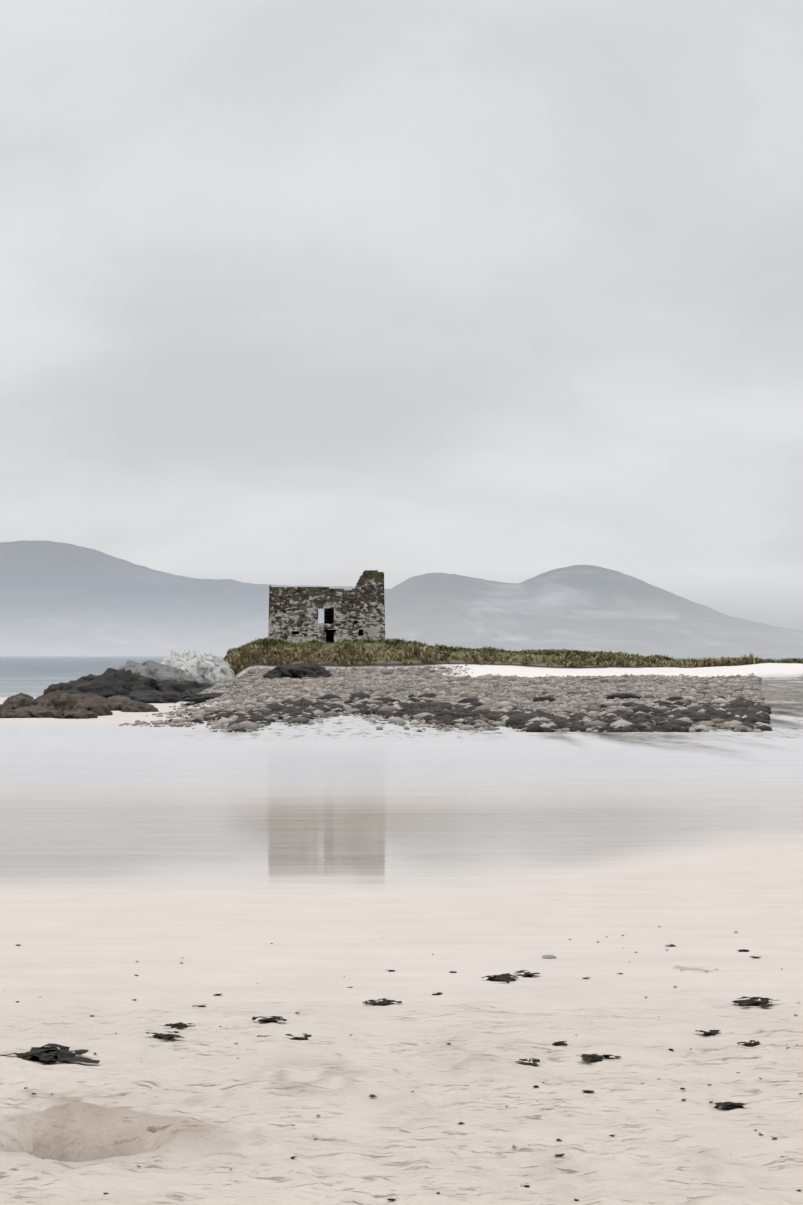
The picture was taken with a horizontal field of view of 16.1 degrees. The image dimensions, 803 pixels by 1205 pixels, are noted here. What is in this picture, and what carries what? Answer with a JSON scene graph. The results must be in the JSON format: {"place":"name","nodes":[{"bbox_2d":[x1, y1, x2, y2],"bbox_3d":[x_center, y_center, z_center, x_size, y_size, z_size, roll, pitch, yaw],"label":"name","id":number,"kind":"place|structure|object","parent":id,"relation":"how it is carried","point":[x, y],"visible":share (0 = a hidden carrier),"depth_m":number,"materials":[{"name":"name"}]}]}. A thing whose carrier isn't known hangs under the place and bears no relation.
{"place":"outdoors","nodes":[
{"label":"outdoors","id":0,"kind":"place"},
{"bbox_2d":[0,540,389,655],"bbox_3d":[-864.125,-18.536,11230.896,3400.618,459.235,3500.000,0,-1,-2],"label":"hill","id":1,"kind":"structure","parent":0,"point":[61,599],"depth_m":10192.25,"materials":[{"name":"grey"}]},
{"bbox_2d":[0,643,802,1204],"bbox_3d":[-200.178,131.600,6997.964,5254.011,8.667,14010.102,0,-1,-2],"label":"sand ground","id":2,"kind":"structure","parent":0,"point":[332,859],"depth_m":19.09,"materials":[{"name":"beige sand"}]},
{"bbox_2d":[0,690,158,718],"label":"rocks","id":3,"kind":"object","parent":2,"relation":"on","point":[60,704],"visible":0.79,"depth_m":168.71,"materials":[{"name":"stone"}]},
{"bbox_2d":[43,649,331,702],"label":"rock outcrop","id":4,"kind":"object","parent":2,"relation":"on","point":[187,675],"visible":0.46,"depth_m":258.89,"materials":[{"name":"grey stone"}]},
{"bbox_2d":[268,570,384,642],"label":"castle ruin","id":5,"kind":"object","parent":2,"relation":"on","point":[358,612],"visible":0.75,"depth_m":298.91,"materials":[{"name":"stone"}]},
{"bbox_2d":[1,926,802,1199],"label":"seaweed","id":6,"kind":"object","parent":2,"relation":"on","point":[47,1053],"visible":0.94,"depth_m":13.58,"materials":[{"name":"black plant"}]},
{"bbox_2d":[16,926,801,1200],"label":"seaweed clumps","id":7,"kind":"object","parent":2,"relation":"on","point":[732,1106],"visible":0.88,"depth_m":14.30,"materials":[{"name":"black plant"}]},
{"bbox_2d":[119,664,772,732],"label":"pebbles","id":8,"kind":"object","parent":2,"relation":"on","point":[291,701],"visible":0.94,"depth_m":160.44,"materials":[{"name":"grey stone"}]},
{"bbox_2d":[316,693,685,703],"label":"rocks","id":9,"kind":"object","parent":2,"relation":"on","point":[535,699],"visible":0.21,"depth_m":173.58,"materials":[{"name":"grey stone"}]},
{"bbox_2d":[223,637,802,671],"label":"marram grass","id":10,"kind":"structure","parent":2,"relation":"on","point":[241,656],"depth_m":289.92,"materials":[{"name":"green plant"}]},
{"bbox_2d":[381,931,737,958],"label":"pebbles","id":11,"kind":"object","parent":2,"relation":"on","point":[548,956],"depth_m":19.07,"materials":[{"name":"grey stone"}]},
{"bbox_2d":[673,965,717,971],"bbox_3d":[1.881,2.340,18.192,0.242,0.016,0.385,0,-1,-17],"label":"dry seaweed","id":12,"kind":"object","parent":2,"relation":"on","point":[693,967],"visible":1,"depth_m":18.22,"materials":[{"name":"grey plant"}]},
{"bbox_2d":[0,656,802,696],"bbox_3d":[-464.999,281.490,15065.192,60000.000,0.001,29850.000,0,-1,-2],"label":"sea water","id":13,"kind":"structure","parent":0,"point":[33,676],"depth_m":1032.43,"materials":[{"name":"grey liquid"}]},
{"bbox_2d":[0,0,802,629],"label":"sky","id":14,"kind":"structure","parent":0,"point":[292,292],"materials":[{"name":"grey"}]},
{"bbox_2d":[384,565,802,656],"bbox_3d":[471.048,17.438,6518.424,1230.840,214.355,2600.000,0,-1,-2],"label":"hill","id":15,"kind":"structure","parent":0,"point":[588,608],"depth_m":5781.32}
]}

